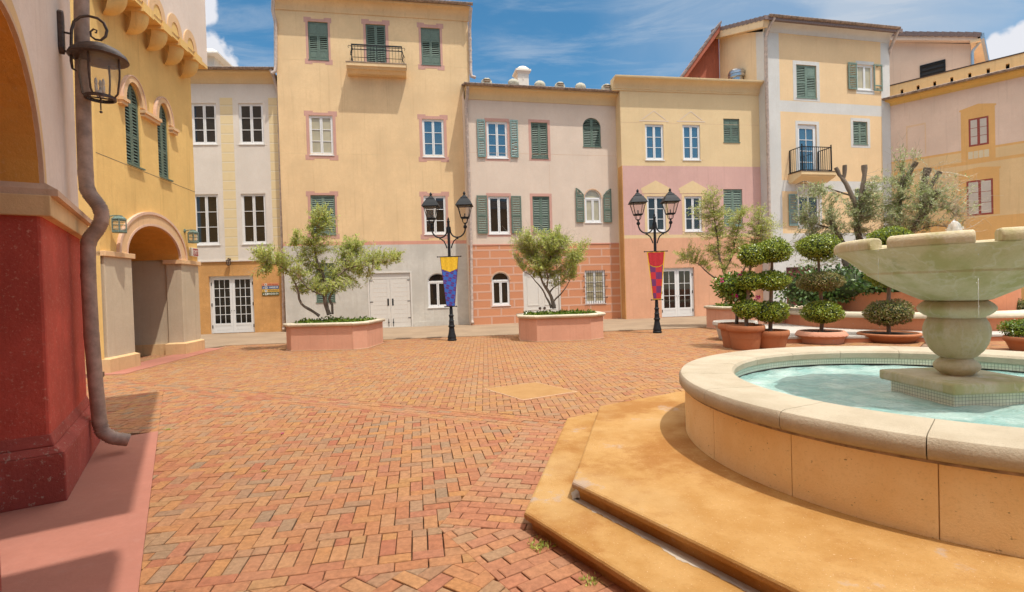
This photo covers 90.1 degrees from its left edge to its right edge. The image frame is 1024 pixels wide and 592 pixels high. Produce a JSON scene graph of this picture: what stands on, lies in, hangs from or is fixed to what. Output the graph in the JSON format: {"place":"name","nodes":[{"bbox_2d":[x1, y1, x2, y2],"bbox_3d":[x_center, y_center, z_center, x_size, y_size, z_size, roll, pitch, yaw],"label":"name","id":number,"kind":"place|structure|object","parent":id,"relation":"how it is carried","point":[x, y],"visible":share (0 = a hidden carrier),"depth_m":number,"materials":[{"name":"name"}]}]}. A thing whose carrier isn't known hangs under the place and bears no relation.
{"place":"outdoors","nodes":[
{"label":"outdoors","id":0,"kind":"place"},
{"bbox_2d":[0,0,130,591],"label":"maroon arch building","id":1,"kind":"structure","parent":0,"point":[55,428],"depth_m":4.25,"materials":[{"name":"red paint"}]},
{"bbox_2d":[57,9,129,112],"bbox_3d":[-4.302,-2.407,5.323,0.514,1.003,0.514,-2,1,12],"label":"wall lantern","id":2,"kind":"object","parent":1,"relation":"attached to","point":[96,54],"depth_m":5.25,"materials":[{"name":"brown metal"}]},
{"bbox_2d":[0,431,157,591],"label":"red pavement","id":3,"kind":"structure","parent":0,"point":[88,534],"depth_m":3.65,"materials":[{"name":"concrete"}]},
{"bbox_2d":[70,0,207,373],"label":"arcade building","id":4,"kind":"structure","parent":0,"point":[147,265],"depth_m":13.80,"materials":[{"name":"yellow paint"}]},
{"bbox_2d":[109,215,126,232],"bbox_3d":[-9.169,-1.685,11.862,0.404,0.434,0.285,-2,1,-8],"label":"wall lantern","id":5,"kind":"object","parent":4,"relation":"attached to","point":[118,218],"depth_m":11.80,"materials":[{"name":"green metal"}]},
{"bbox_2d":[184,229,198,242],"bbox_3d":[-9.668,-1.813,15.418,0.401,0.430,0.283,-2,1,-8],"label":"wall lantern","id":6,"kind":"object","parent":4,"relation":"attached to","point":[192,232],"depth_m":15.37,"materials":[{"name":"green metal"}]},
{"bbox_2d":[189,247,197,256],"bbox_3d":[-9.890,-1.362,15.887,0.054,0.258,0.480,-2,1,-8],"label":"exit sign","id":7,"kind":"object","parent":4,"relation":"attached to","point":[193,252],"visible":1,"depth_m":15.81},
{"bbox_2d":[86,348,221,377],"bbox_3d":[-9.388,1.747,13.961,0.820,0.060,5.250,-2,1,-8],"label":"red strip","id":8,"kind":"object","parent":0,"point":[156,362],"visible":0.5,"depth_m":13.52,"materials":[{"name":"concrete"}]},
{"bbox_2d":[190,66,285,333],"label":"narrow house","id":9,"kind":"structure","parent":0,"point":[236,155],"depth_m":22.91,"materials":[{"name":"paint"}]},
{"bbox_2d":[191,104,217,144],"bbox_3d":[-13.707,-7.645,22.775,1.120,1.855,0.130,-2,1,-5],"label":"window","id":10,"kind":"structure","parent":9,"relation":"in","point":[204,127],"depth_m":22.81,"materials":[{"name":"white paint"}]},
{"bbox_2d":[195,194,219,245],"bbox_3d":[-13.636,-3.392,22.834,1.120,2.290,0.130,-2,1,-5],"label":"window","id":11,"kind":"structure","parent":9,"relation":"in","point":[207,213],"depth_m":22.87,"materials":[{"name":"white paint"}]},
{"bbox_2d":[207,49,231,65],"bbox_3d":[-16.573,-8.857,28.069,2.019,9.154,2.050,-2,1,-5],"label":"chimney","id":12,"kind":"object","parent":9,"relation":"on","point":[215,58],"visible":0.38,"depth_m":27.49,"materials":[{"name":"beige paint"}]},
{"bbox_2d":[211,277,233,332],"bbox_3d":[-13.038,0.418,23.006,0.903,2.495,0.075,-2,1,-5],"label":"door","id":13,"kind":"structure","parent":9,"relation":"in","point":[222,295],"depth_m":23.01,"materials":[{"name":"white paint"}]},
{"bbox_2d":[232,277,253,332],"bbox_3d":[-12.131,0.389,23.085,0.903,2.495,0.075,-2,1,-5],"label":"door","id":14,"kind":"structure","parent":9,"relation":"in","point":[242,287],"depth_m":23.09,"materials":[{"name":"white paint"}]},
{"bbox_2d":[239,104,264,144],"bbox_3d":[-11.698,-7.708,22.951,1.121,1.855,0.130,-2,1,-5],"label":"window","id":15,"kind":"structure","parent":9,"relation":"in","point":[251,126],"depth_m":22.98,"materials":[{"name":"white paint"}]},
{"bbox_2d":[241,194,266,244],"bbox_3d":[-11.606,-3.456,23.012,1.120,2.290,0.130,-2,1,-5],"label":"window","id":16,"kind":"structure","parent":9,"relation":"in","point":[254,228],"depth_m":23.04,"materials":[{"name":"white paint"}]},
{"bbox_2d":[262,283,278,295],"bbox_3d":[-10.900,-0.309,23.063,0.728,0.564,0.025,-2,1,-5],"label":"direction sign","id":17,"kind":"object","parent":9,"relation":"attached to","point":[270,288],"visible":1,"depth_m":23.05,"materials":[{"name":"metal"}]},
{"bbox_2d":[86,384,521,591],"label":"brick paving","id":18,"kind":"structure","parent":0,"point":[309,510],"depth_m":4.24,"materials":[{"name":"brick"}]},
{"bbox_2d":[86,378,566,431],"bbox_3d":[-4.112,1.667,8.410,11.454,0.039,0.519,-1,1,26],"label":"paving band","id":19,"kind":"object","parent":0,"point":[502,419],"visible":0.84,"depth_m":7.47,"materials":[{"name":"brick"}]},
{"bbox_2d":[270,0,475,327],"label":"tall yellow house","id":20,"kind":"structure","parent":0,"point":[370,116],"depth_m":23.38,"materials":[{"name":"paint"}]},
{"bbox_2d":[309,115,334,155],"bbox_3d":[-8.568,-7.204,22.977,1.074,1.803,0.130,-2,1,-10],"label":"window","id":21,"kind":"structure","parent":20,"relation":"in","point":[320,127],"depth_m":23.00,"materials":[{"name":"white paint"}]},
{"bbox_2d":[369,279,390,326],"bbox_3d":[-6.064,0.342,23.512,0.928,2.212,0.068,-2,1,-10],"label":"door","id":22,"kind":"structure","parent":20,"relation":"in","point":[379,285],"depth_m":23.52,"materials":[{"name":"white paint"}]},
{"bbox_2d":[390,279,411,326],"bbox_3d":[-5.158,0.312,23.676,0.908,2.212,0.068,-2,1,-10],"label":"door","id":23,"kind":"structure","parent":20,"relation":"in","point":[397,294],"depth_m":23.67,"materials":[{"name":"white paint"}]},
{"bbox_2d":[422,119,444,157],"bbox_3d":[-3.675,-7.352,23.858,1.053,1.794,0.130,-2,1,-10],"label":"window","id":24,"kind":"structure","parent":20,"relation":"in","point":[432,129],"depth_m":23.89,"materials":[{"name":"glass"}]},
{"bbox_2d":[423,196,445,234],"bbox_3d":[-3.597,-3.767,23.907,1.073,1.829,0.130,-2,1,-10],"label":"window","id":25,"kind":"structure","parent":20,"relation":"in","point":[439,225],"depth_m":23.97,"materials":[{"name":"white paint"}]},
{"bbox_2d":[428,273,448,307],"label":"window","id":26,"kind":"structure","parent":20,"relation":"in","point":[436,294],"depth_m":23.98,"materials":[{"name":"white paint"}]},
{"bbox_2d":[201,316,706,347],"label":"sidewalk","id":27,"kind":"structure","parent":0,"point":[215,340],"depth_m":20.45,"materials":[{"name":"beige concrete"}]},
{"bbox_2d":[610,75,763,318],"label":"banded house","id":28,"kind":"structure","parent":27,"relation":"on","point":[687,141],"depth_m":24.83,"materials":[{"name":"beige paint"}]},
{"bbox_2d":[645,124,664,160],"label":"window","id":29,"kind":"structure","parent":28,"relation":"in","point":[653,133],"depth_m":24.64,"materials":[{"name":"white paint"}]},
{"bbox_2d":[647,196,665,232],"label":"window","id":30,"kind":"structure","parent":28,"relation":"in","point":[653,204],"depth_m":24.69,"materials":[{"name":"white paint"}]},
{"bbox_2d":[662,269,677,316],"bbox_3d":[7.654,-0.145,24.886,0.812,2.318,0.075,-2,1,-9],"label":"door","id":31,"kind":"structure","parent":28,"relation":"in","point":[669,286],"depth_m":24.90,"materials":[{"name":"white paint"}]},
{"bbox_2d":[676,269,692,315],"bbox_3d":[8.467,-0.171,25.020,0.812,2.318,0.075,-2,1,-9],"label":"door","id":32,"kind":"structure","parent":28,"relation":"in","point":[684,276],"depth_m":25.03,"materials":[{"name":"white paint"}]},
{"bbox_2d":[682,125,700,160],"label":"window","id":33,"kind":"structure","parent":28,"relation":"in","point":[691,136],"depth_m":24.94,"materials":[{"name":"white paint"}]},
{"bbox_2d":[684,196,701,231],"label":"window","id":34,"kind":"structure","parent":28,"relation":"in","point":[691,224],"depth_m":24.99,"materials":[{"name":"white paint"}]},
{"bbox_2d":[680,13,902,304],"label":"tall apricot house","id":35,"kind":"structure","parent":27,"relation":"on","point":[824,109],"depth_m":25.72,"materials":[{"name":"white paint"}]},
{"bbox_2d":[728,68,744,78],"bbox_3d":[11.731,-11.398,26.643,0.876,0.828,0.876,-2,1,-9],"label":"roof ventilator","id":36,"kind":"object","parent":35,"relation":"on","point":[737,73],"visible":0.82,"depth_m":26.32,"materials":[{"name":"metal"}]},
{"bbox_2d":[786,267,814,304],"bbox_3d":[14.464,-0.322,25.648,1.752,2.259,0.040,-2,1,-12],"label":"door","id":37,"kind":"structure","parent":35,"relation":"in","point":[787,268],"depth_m":25.56,"materials":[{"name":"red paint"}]},
{"bbox_2d":[798,124,815,185],"bbox_3d":[14.776,-7.032,25.650,1.094,3.091,0.060,-2,1,-12],"label":"balcony door","id":38,"kind":"structure","parent":35,"relation":"in","point":[806,133],"depth_m":25.65,"materials":[{"name":"white paint"}]},
{"bbox_2d":[798,195,818,225],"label":"window","id":39,"kind":"structure","parent":35,"relation":"in","point":[799,202],"depth_m":25.72,"materials":[{"name":"white paint"}]},
{"bbox_2d":[857,65,872,90],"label":"window","id":40,"kind":"structure","parent":35,"relation":"in","point":[864,72],"depth_m":26.34,"materials":[{"name":"white paint"}]},
{"bbox_2d":[462,66,620,324],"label":"cream house","id":41,"kind":"structure","parent":0,"point":[539,157],"depth_m":24.14,"materials":[{"name":"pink paint"}]},
{"bbox_2d":[481,78,491,86],"bbox_3d":[-1.159,-9.736,23.348,0.518,0.435,0.403,-2,1,-12],"label":"roof ornament","id":42,"kind":"object","parent":41,"relation":"on","point":[486,80],"visible":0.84,"depth_m":23.23,"materials":[{"name":"stone"}]},
{"bbox_2d":[486,121,508,158],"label":"window","id":43,"kind":"structure","parent":41,"relation":"in","point":[497,147],"depth_m":23.77,"materials":[{"name":"white paint"}]},
{"bbox_2d":[488,196,510,234],"bbox_3d":[-0.604,-3.747,23.797,1.051,1.786,0.130,-2,1,-12],"label":"window","id":44,"kind":"structure","parent":41,"relation":"in","point":[498,206],"depth_m":23.82,"materials":[{"name":"white paint"}]},
{"bbox_2d":[492,272,510,306],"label":"window","id":45,"kind":"structure","parent":41,"relation":"in","point":[500,280],"depth_m":23.87,"materials":[{"name":"white paint"}]},
{"bbox_2d":[508,78,518,84],"bbox_3d":[0.072,-9.817,23.594,0.532,0.426,0.358,-2,1,-12],"label":"roof ornament","id":46,"kind":"object","parent":41,"relation":"on","point":[513,81],"visible":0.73,"depth_m":23.45,"materials":[{"name":"stone"}]},
{"bbox_2d":[524,272,541,311],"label":"door","id":47,"kind":"structure","parent":41,"relation":"in","point":[533,293],"depth_m":24.21,"materials":[{"name":"white paint"}]},
{"bbox_2d":[534,80,544,85],"bbox_3d":[1.301,-9.836,23.851,0.532,0.426,0.358,-2,1,-12],"label":"roof ornament","id":48,"kind":"object","parent":41,"relation":"on","point":[539,83],"visible":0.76,"depth_m":23.71,"materials":[{"name":"stone"}]},
{"bbox_2d":[541,272,558,311],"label":"door","id":49,"kind":"structure","parent":41,"relation":"in","point":[555,292],"depth_m":24.39,"materials":[{"name":"white paint"}]},
{"bbox_2d":[554,82,564,86],"bbox_3d":[2.257,-9.857,24.062,0.518,0.435,0.403,-2,1,-12],"label":"roof ornament","id":50,"kind":"object","parent":41,"relation":"on","point":[559,84],"visible":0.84,"depth_m":23.94,"materials":[{"name":"stone"}]},
{"bbox_2d":[575,83,585,87],"bbox_3d":[3.251,-9.906,24.259,0.532,0.426,0.358,-2,1,-12],"label":"roof ornament","id":51,"kind":"object","parent":41,"relation":"on","point":[579,85],"visible":0.66,"depth_m":24.11,"materials":[{"name":"stone"}]},
{"bbox_2d":[585,190,601,222],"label":"window","id":52,"kind":"structure","parent":41,"relation":"in","point":[592,197],"depth_m":24.77,"materials":[{"name":"white paint"}]},
{"bbox_2d":[585,270,605,303],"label":"window","id":53,"kind":"structure","parent":41,"relation":"in","point":[600,272],"depth_m":24.82,"materials":[{"name":"white paint"}]},
{"bbox_2d":[601,84,610,92],"bbox_3d":[4.539,-9.962,24.538,0.518,0.435,0.403,-2,1,-12],"label":"roof ornament","id":54,"kind":"object","parent":41,"relation":"on","point":[605,86],"visible":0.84,"depth_m":24.40,"materials":[{"name":"stone"}]},
{"bbox_2d":[86,328,1010,418],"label":"brick square","id":55,"kind":"structure","parent":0,"point":[611,367],"depth_m":10.85,"materials":[{"name":"brick"}]},
{"bbox_2d":[283,318,384,350],"bbox_3d":[-5.487,1.175,15.967,2.660,0.800,2.160,-2,1,5],"label":"planter","id":56,"kind":"object","parent":55,"relation":"on","point":[334,336],"visible":0.88,"depth_m":14.99,"materials":[{"name":"stone"}]},
{"bbox_2d":[246,201,405,316],"bbox_3d":[-5.774,-1.127,15.845,4.689,3.553,2.019,-2,1,-26],"label":"olive tree","id":57,"kind":"object","parent":56,"relation":"in","point":[322,285],"visible":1,"depth_m":15.73,"materials":[{"name":"green plant"}]},
{"bbox_2d":[294,315,375,322],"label":"ground cover","id":58,"kind":"object","parent":56,"relation":"on","point":[331,320],"visible":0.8,"depth_m":15.69,"materials":[{"name":"green plant"}]},
{"bbox_2d":[421,192,472,340],"bbox_3d":[-2.035,-0.971,16.698,1.640,4.860,0.550,-2,1,0],"label":"street lamp","id":59,"kind":"object","parent":55,"relation":"on","point":[430,201],"visible":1,"depth_m":16.64,"materials":[{"name":"black metal"}]},
{"bbox_2d":[437,256,461,306],"bbox_3d":[-2.020,-0.471,16.654,0.808,1.672,0.074,-2,1,0],"label":"banner","id":60,"kind":"object","parent":59,"relation":"attached to","point":[449,266],"visible":1,"depth_m":16.62,"materials":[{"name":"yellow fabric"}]},
{"bbox_2d":[485,382,576,399],"bbox_3d":[0.285,1.530,8.242,0.998,0.036,1.181,-2,1,-33],"label":"access cover","id":61,"kind":"object","parent":55,"relation":"on","point":[530,391],"visible":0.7,"depth_m":8.15,"materials":[{"name":"concrete"}]},
{"bbox_2d":[516,311,605,341],"bbox_3d":[1.549,0.954,16.567,2.780,0.800,2.160,-2,1,-2],"label":"planter","id":62,"kind":"object","parent":55,"relation":"on","point":[562,327],"visible":0.89,"depth_m":15.58,"materials":[{"name":"stone"}]},
{"bbox_2d":[504,219,591,308],"bbox_3d":[1.196,-1.067,16.482,2.852,2.983,1.725,-1,1,16],"label":"olive tree","id":63,"kind":"object","parent":62,"relation":"in","point":[554,244],"visible":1,"depth_m":16.35,"materials":[{"name":"green plant"}]},
{"bbox_2d":[523,308,596,314],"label":"ground cover","id":64,"kind":"object","parent":62,"relation":"in","point":[566,311],"visible":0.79,"depth_m":16.24,"materials":[{"name":"green plant"}]},
{"bbox_2d":[628,188,680,332],"bbox_3d":[4.830,-1.185,17.199,1.640,4.860,0.550,-2,1,0],"label":"street lamp","id":65,"kind":"object","parent":55,"relation":"on","point":[638,198],"visible":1,"depth_m":17.14,"materials":[{"name":"black metal"}]},
{"bbox_2d":[644,250,667,300],"bbox_3d":[4.845,-0.685,17.155,0.808,1.672,0.074,-2,1,0],"label":"banner","id":66,"kind":"object","parent":65,"relation":"attached to","point":[656,263],"visible":1,"depth_m":17.13,"materials":[{"name":"red fabric"}]},
{"bbox_2d":[712,320,757,339],"bbox_3d":[6.382,0.976,14.619,1.200,0.524,1.200,-2,1,0],"label":"flower pot","id":67,"kind":"object","parent":55,"relation":"on","point":[715,322],"visible":0.27,"depth_m":14.66,"materials":[{"name":"stone"}]},
{"bbox_2d":[718,322,755,347],"bbox_3d":[5.675,0.985,12.911,0.880,0.600,0.880,-2,1,0],"label":"flower pot","id":68,"kind":"object","parent":55,"relation":"on","point":[726,340],"visible":0.43,"depth_m":12.78,"materials":[{"name":"ceramic"}]},
{"bbox_2d":[710,270,760,323],"bbox_3d":[5.617,0.067,12.849,1.075,1.448,1.236,-2,1,0],"label":"bougainvillea","id":69,"kind":"object","parent":68,"relation":"in","point":[728,290],"visible":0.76,"depth_m":12.69,"materials":[{"name":"green plant"}]},
{"bbox_2d":[726,324,765,349],"bbox_3d":[5.718,1.000,12.504,0.880,0.580,0.880,-2,1,0],"label":"flower pot","id":70,"kind":"object","parent":55,"relation":"on","point":[745,337],"visible":0.93,"depth_m":12.20,"materials":[{"name":"ceramic"}]},
{"bbox_2d":[731,242,767,325],"bbox_3d":[5.780,-0.264,12.424,0.863,2.113,0.808,-2,1,0],"label":"topiary","id":71,"kind":"object","parent":70,"relation":"on","point":[750,256],"visible":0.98,"depth_m":12.28,"materials":[{"name":"green plant"}]},
{"bbox_2d":[704,305,791,328],"bbox_3d":[8.475,0.718,18.367,2.780,0.800,2.160,-2,1,-10],"label":"planter","id":72,"kind":"object","parent":55,"relation":"on","point":[713,313],"visible":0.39,"depth_m":17.77,"materials":[{"name":"stone"}]},
{"bbox_2d":[673,184,786,280],"bbox_3d":[7.941,-2.026,18.715,3.873,4.247,2.172,-1,1,36],"label":"olive tree","id":73,"kind":"object","parent":72,"relation":"in","point":[719,214],"visible":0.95,"depth_m":18.60,"materials":[{"name":"green plant"}]},
{"bbox_2d":[713,302,763,305],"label":"ground cover","id":74,"kind":"object","parent":72,"relation":"in","point":[721,304],"visible":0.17,"depth_m":18.23,"materials":[{"name":"green plant"}]},
{"bbox_2d":[524,226,1023,591],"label":"fountain","id":75,"kind":"object","parent":55,"relation":"on","point":[718,474],"visible":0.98,"depth_m":3.21,"materials":[{"name":"stone"}]},
{"bbox_2d":[739,365,1023,427],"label":"water","id":76,"kind":"structure","parent":75,"relation":"in","point":[863,386],"depth_m":4.54,"materials":[{"name":"teal liquid"}]},
{"bbox_2d":[760,329,789,348],"bbox_3d":[6.320,1.052,12.510,0.860,0.440,0.860,-2,1,0],"label":"flower pot","id":77,"kind":"object","parent":55,"relation":"on","point":[775,338],"visible":0.68,"depth_m":12.17,"materials":[{"name":"ceramic"}]},
{"bbox_2d":[754,236,794,330],"bbox_3d":[6.339,-0.291,12.452,0.982,2.369,0.989,-2,1,0],"label":"topiary","id":78,"kind":"object","parent":77,"relation":"on","point":[778,250],"visible":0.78,"depth_m":12.22,"materials":[{"name":"green plant"}]},
{"bbox_2d":[795,329,848,344],"bbox_3d":[8.030,1.054,13.271,1.207,0.310,1.204,-2,1,0],"label":"flower pot","id":79,"kind":"object","parent":55,"relation":"on","point":[824,337],"visible":0.98,"depth_m":12.86,"materials":[{"name":"ceramic"}]},
{"bbox_2d":[793,233,846,331],"bbox_3d":[7.972,-0.340,13.239,1.198,2.648,1.169,-2,1,0],"label":"topiary","id":80,"kind":"object","parent":79,"relation":"on","point":[817,248],"visible":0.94,"depth_m":12.99,"materials":[{"name":"green plant"}]},
{"bbox_2d":[856,330,922,342],"bbox_3d":[9.676,1.050,13.122,1.375,0.224,1.375,-2,1,0],"label":"flower pot","id":81,"kind":"object","parent":55,"relation":"on","point":[880,336],"visible":0.94,"depth_m":12.77,"materials":[{"name":"ceramic"}]},
{"bbox_2d":[861,225,916,333],"bbox_3d":[9.624,-0.391,13.093,1.232,2.820,1.232,-2,1,0],"label":"topiary","id":82,"kind":"object","parent":81,"relation":"in","point":[889,312],"visible":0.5,"depth_m":12.86,"materials":[{"name":"green plant"}]},
{"bbox_2d":[1002,334,1023,351],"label":"flower pot","id":83,"kind":"object","parent":55,"relation":"on","point":[1016,343],"visible":0.91,"depth_m":10.75,"materials":[{"name":"ceramic"}]},
{"bbox_2d":[996,318,1023,337],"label":"box bush","id":84,"kind":"object","parent":83,"relation":"on","point":[1012,328],"visible":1,"depth_m":10.89,"materials":[{"name":"green plant"}]},
{"bbox_2d":[205,0,1023,88],"label":"sky","id":85,"kind":"structure","parent":0,"point":[569,42],"materials":[{"name":"blue"}]},
{"bbox_2d":[373,320,927,570],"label":"ground","id":86,"kind":"structure","parent":0,"point":[924,345],"depth_m":4.27,"materials":[{"name":"brick"}]},
{"bbox_2d":[439,427,626,591],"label":"paving border","id":87,"kind":"object","parent":86,"relation":"on","point":[486,525],"visible":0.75,"depth_m":3.52,"materials":[{"name":"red brick"}]},
{"bbox_2d":[527,535,555,552],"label":"weed","id":88,"kind":"object","parent":87,"relation":"on","point":[541,544],"visible":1,"depth_m":3.25,"materials":[{"name":"green plant"}]},
{"bbox_2d":[579,571,602,586],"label":"weed","id":89,"kind":"object","parent":87,"relation":"on","point":[592,580],"visible":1,"depth_m":2.86,"materials":[{"name":"green plant"}]},
{"bbox_2d":[889,31,989,84],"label":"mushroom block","id":90,"kind":"structure","parent":86,"relation":"on","point":[915,54],"depth_m":28.84,"materials":[{"name":"paint"}]},
{"bbox_2d":[881,52,1023,299],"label":"painted wing","id":91,"kind":"structure","parent":86,"relation":"on","point":[969,119],"depth_m":24.44,"materials":[{"name":"beige paint"}]},
{"bbox_2d":[787,337,1003,342],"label":"terrace","id":92,"kind":"structure","parent":0,"point":[869,340],"depth_m":13.05,"materials":[{"name":"brick"}]},
{"bbox_2d":[763,323,1005,338],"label":"terrace paving","id":93,"kind":"structure","parent":92,"relation":"on","point":[792,328],"depth_m":14.49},
{"bbox_2d":[785,288,1023,330],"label":"raised bed","id":94,"kind":"object","parent":93,"relation":"on","point":[1006,304],"visible":0.34,"depth_m":14.68,"materials":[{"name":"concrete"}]},
{"bbox_2d":[773,264,839,307],"bbox_3d":[9.665,-0.173,16.599,1.891,1.735,1.911,-3,1,-42],"label":"shrub","id":95,"kind":"object","parent":94,"relation":"on","point":[793,291],"visible":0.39,"depth_m":16.43,"materials":[{"name":"green plant"}]},
{"bbox_2d":[811,263,880,304],"bbox_3d":[10.430,-0.324,15.863,2.343,1.478,2.026,-2,1,0],"label":"shrub","id":96,"kind":"object","parent":94,"relation":"on","point":[842,292],"visible":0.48,"depth_m":15.65,"materials":[{"name":"green plant"}]},
{"bbox_2d":[846,278,899,296],"bbox_3d":[11.342,-0.333,15.331,2.047,0.839,1.937,-3,1,-43],"label":"shrub","id":97,"kind":"object","parent":94,"relation":"on","point":[872,288],"visible":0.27,"depth_m":15.17,"materials":[{"name":"green plant"}]},
{"bbox_2d":[788,131,1002,276],"bbox_3d":[11.710,-2.643,16.271,5.785,4.946,2.135,-1,1,38],"label":"olive tree","id":98,"kind":"object","parent":94,"relation":"on","point":[863,208],"visible":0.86,"depth_m":16.13,"materials":[{"name":"green plant"}]},
{"bbox_3d":[14.625,0.610,14.617,1.000,0.420,1.000,-2,1,0],"label":"flower pot","id":99,"kind":"object","parent":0,"visible":0},
{"bbox_2d":[1016,298,1023,309],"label":"topiary","id":100,"kind":"object","parent":99,"relation":"in","point":[1020,305],"visible":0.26,"depth_m":14.51,"materials":[{"name":"green plant"}]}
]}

